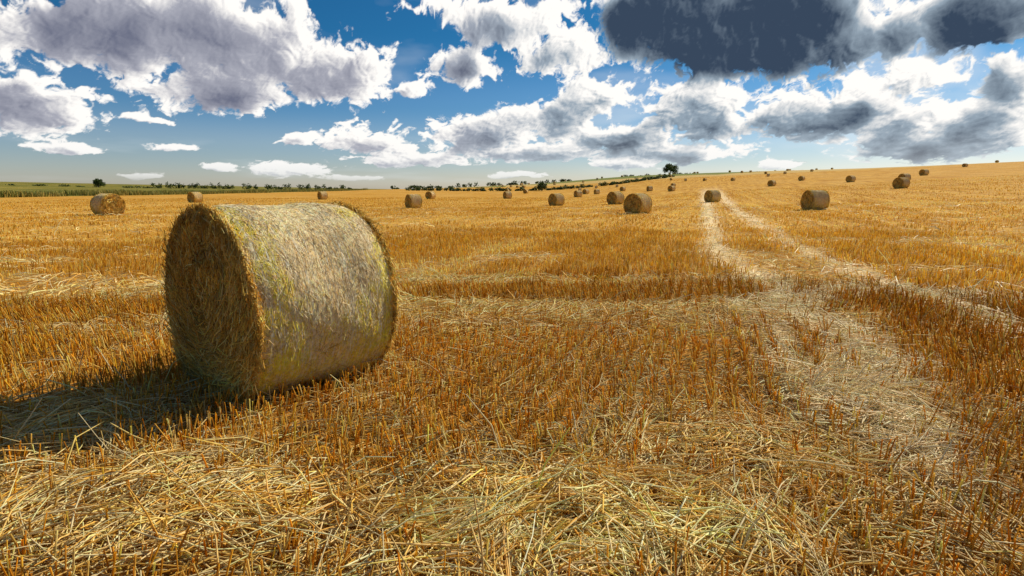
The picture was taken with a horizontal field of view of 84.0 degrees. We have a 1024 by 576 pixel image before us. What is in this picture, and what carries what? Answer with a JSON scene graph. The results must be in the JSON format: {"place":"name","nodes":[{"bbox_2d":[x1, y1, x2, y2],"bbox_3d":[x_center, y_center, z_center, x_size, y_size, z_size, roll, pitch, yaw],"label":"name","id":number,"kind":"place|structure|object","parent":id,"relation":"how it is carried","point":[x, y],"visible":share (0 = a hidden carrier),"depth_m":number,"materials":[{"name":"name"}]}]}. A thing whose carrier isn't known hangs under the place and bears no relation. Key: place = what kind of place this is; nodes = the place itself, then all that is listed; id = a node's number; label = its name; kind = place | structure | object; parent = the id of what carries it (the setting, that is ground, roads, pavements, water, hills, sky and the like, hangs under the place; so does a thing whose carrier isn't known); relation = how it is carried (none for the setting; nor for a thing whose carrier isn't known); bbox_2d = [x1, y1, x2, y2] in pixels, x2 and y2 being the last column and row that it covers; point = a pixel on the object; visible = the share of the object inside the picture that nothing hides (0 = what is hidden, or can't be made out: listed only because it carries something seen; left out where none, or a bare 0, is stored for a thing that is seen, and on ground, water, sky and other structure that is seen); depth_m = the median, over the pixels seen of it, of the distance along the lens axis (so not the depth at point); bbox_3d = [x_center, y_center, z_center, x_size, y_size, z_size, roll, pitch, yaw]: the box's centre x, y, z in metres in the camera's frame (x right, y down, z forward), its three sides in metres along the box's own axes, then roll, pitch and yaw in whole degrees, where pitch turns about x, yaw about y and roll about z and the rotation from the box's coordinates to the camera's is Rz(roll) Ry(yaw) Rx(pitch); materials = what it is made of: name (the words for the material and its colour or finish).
{"place":"outdoors","nodes":[
{"label":"outdoors","id":0,"kind":"place"},
{"bbox_2d":[0,0,1023,178],"bbox_3d":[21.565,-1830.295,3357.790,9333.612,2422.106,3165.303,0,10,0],"label":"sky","id":1,"kind":"structure","parent":0,"point":[227,54],"depth_m":4426.63,"materials":[{"name":"white"}]},
{"bbox_2d":[0,161,1023,575],"bbox_3d":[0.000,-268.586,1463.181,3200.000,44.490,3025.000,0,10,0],"label":"field ground","id":2,"kind":"structure","parent":0,"point":[756,181],"depth_m":11.62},
{"bbox_2d":[92,178,102,186],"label":"oak tree","id":3,"kind":"object","parent":2,"relation":"on","point":[97,182],"visible":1,"depth_m":390.28,"materials":[{"name":"green plant"}]},
{"bbox_2d":[90,193,125,214],"bbox_3d":[-28.398,-5.864,39.981,1.521,1.600,1.725,5,11,25],"label":"hay bale","id":4,"kind":"object","parent":2,"relation":"on","point":[106,204],"visible":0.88,"depth_m":39.51,"materials":[{"name":"plant"}]},
{"bbox_2d":[0,188,367,197],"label":"grass verge","id":5,"kind":"object","parent":2,"relation":"on","point":[83,192],"depth_m":159.27,"materials":[{"name":"green plant"}]},
{"bbox_2d":[187,192,202,202],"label":"hay bale","id":6,"kind":"object","parent":2,"relation":"on","point":[195,197],"visible":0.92,"depth_m":78.56,"materials":[{"name":"plant"}]},
{"bbox_2d":[159,199,405,405],"bbox_3d":[-2.018,0.028,4.986,1.793,1.633,1.458,8,13,39],"label":"hay bale","id":7,"kind":"object","parent":2,"relation":"on","point":[261,297],"visible":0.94,"depth_m":4.44,"materials":[{"name":"plant"}]},
{"bbox_2d":[317,191,327,199],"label":"hay bale","id":8,"kind":"object","parent":2,"relation":"on","point":[321,195],"visible":0.92,"depth_m":104.05,"materials":[{"name":"plant"}]},
{"bbox_2d":[5,170,785,194],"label":"distant hedgerow","id":9,"kind":"object","parent":2,"relation":"on","point":[412,187],"visible":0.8,"depth_m":414.77,"materials":[{"name":"green plant"}]},
{"bbox_2d":[405,194,422,207],"bbox_3d":[-9.798,-8.624,56.657,1.400,1.473,1.588,-7,12,-34],"label":"hay bale","id":10,"kind":"object","parent":2,"relation":"on","point":[413,200],"visible":0.88,"depth_m":56.17,"materials":[{"name":"plant"}]},
{"bbox_2d":[425,191,435,198],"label":"hay bale","id":11,"kind":"object","parent":2,"relation":"on","point":[430,194],"visible":0.94,"depth_m":112.02,"materials":[{"name":"plant"}]},
{"bbox_2d":[503,191,511,198],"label":"hay bale","id":12,"kind":"object","parent":2,"relation":"on","point":[507,194],"visible":0.94,"depth_m":112.02,"materials":[{"name":"plant"}]},
{"bbox_2d":[0,175,1023,575],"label":"wheat stubble","id":13,"kind":"object","parent":2,"relation":"on","point":[636,245],"visible":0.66,"depth_m":5.64,"materials":[{"name":"yellow plant"}]},
{"bbox_2d":[0,194,1023,575],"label":"loose straw","id":14,"kind":"object","parent":2,"relation":"on","point":[624,488],"visible":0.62,"depth_m":3.19,"materials":[{"name":"beige plant"}]},
{"bbox_2d":[537,182,546,189],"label":"oak tree","id":15,"kind":"object","parent":2,"relation":"on","point":[542,185],"visible":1,"depth_m":294.25,"materials":[{"name":"green plant"}]},
{"bbox_2d":[548,193,564,205],"bbox_3d":[5.052,-10.056,64.731,1.396,1.468,1.582,-7,12,-34],"label":"hay bale","id":16,"kind":"object","parent":2,"relation":"on","point":[557,199],"visible":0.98,"depth_m":64.30,"materials":[{"name":"plant"}]},
{"bbox_2d":[574,190,581,196],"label":"hay bale","id":17,"kind":"object","parent":2,"relation":"on","point":[577,193],"visible":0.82,"depth_m":122.80,"materials":[{"name":"plant"}]},
{"bbox_2d":[582,189,588,193],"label":"hay bale","id":18,"kind":"object","parent":2,"relation":"on","point":[585,191],"visible":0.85,"depth_m":169.07,"materials":[{"name":"plant"}]},
{"bbox_2d":[606,191,623,203],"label":"hay bale","id":19,"kind":"object","parent":2,"relation":"on","point":[615,197],"visible":0.87,"depth_m":67.67,"materials":[{"name":"plant"}]},
{"bbox_2d":[623,193,652,213],"bbox_3d":[8.802,-5.886,39.777,1.440,1.514,1.632,-8,13,-41],"label":"hay bale","id":20,"kind":"object","parent":2,"relation":"on","point":[637,203],"visible":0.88,"depth_m":39.32,"materials":[{"name":"plant"}]},
{"bbox_2d":[646,186,652,190],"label":"hay bale","id":21,"kind":"object","parent":2,"relation":"on","point":[649,188],"visible":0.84,"depth_m":168.81,"materials":[{"name":"plant"}]},
{"bbox_2d":[663,163,677,174],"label":"oak tree","id":22,"kind":"object","parent":2,"relation":"on","point":[670,168],"visible":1,"depth_m":429.53,"materials":[{"name":"green plant"}]},
{"bbox_2d":[667,186,675,190],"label":"hay bale","id":23,"kind":"object","parent":2,"relation":"on","point":[671,188],"visible":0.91,"depth_m":149.25,"materials":[{"name":"plant"}]},
{"bbox_2d":[704,190,720,201],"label":"hay bale","id":24,"kind":"object","parent":2,"relation":"on","point":[712,195],"visible":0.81,"depth_m":67.63,"materials":[{"name":"plant"}]},
{"bbox_2d":[767,180,775,185],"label":"hay bale","id":25,"kind":"object","parent":2,"relation":"on","point":[771,183],"visible":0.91,"depth_m":135.29,"materials":[{"name":"plant"}]},
{"bbox_2d":[798,176,804,180],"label":"hay bale","id":26,"kind":"object","parent":2,"relation":"on","point":[801,178],"visible":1,"depth_m":169.53,"materials":[{"name":"plant"}]},
{"bbox_2d":[800,190,829,209],"bbox_3d":[21.802,-6.321,40.919,1.419,1.492,1.609,-1,10,-5],"label":"hay bale","id":27,"kind":"object","parent":2,"relation":"on","point":[814,199],"visible":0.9,"depth_m":40.36,"materials":[{"name":"plant"}]},
{"bbox_2d":[845,175,855,181],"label":"hay bale","id":28,"kind":"object","parent":2,"relation":"on","point":[850,178],"visible":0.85,"depth_m":123.31,"materials":[{"name":"plant"}]},
{"bbox_2d":[892,177,909,187],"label":"hay bale","id":29,"kind":"object","parent":2,"relation":"on","point":[901,182],"visible":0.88,"depth_m":79.17,"materials":[{"name":"plant"}]},
{"bbox_2d":[898,173,910,179],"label":"hay bale","id":30,"kind":"object","parent":2,"relation":"on","point":[907,175],"visible":0.45,"depth_m":103.48,"materials":[{"name":"plant"}]},
{"bbox_2d":[919,169,928,175],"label":"hay bale","id":31,"kind":"object","parent":2,"relation":"on","point":[922,172],"visible":0.94,"depth_m":134.78,"materials":[{"name":"plant"}]}
]}

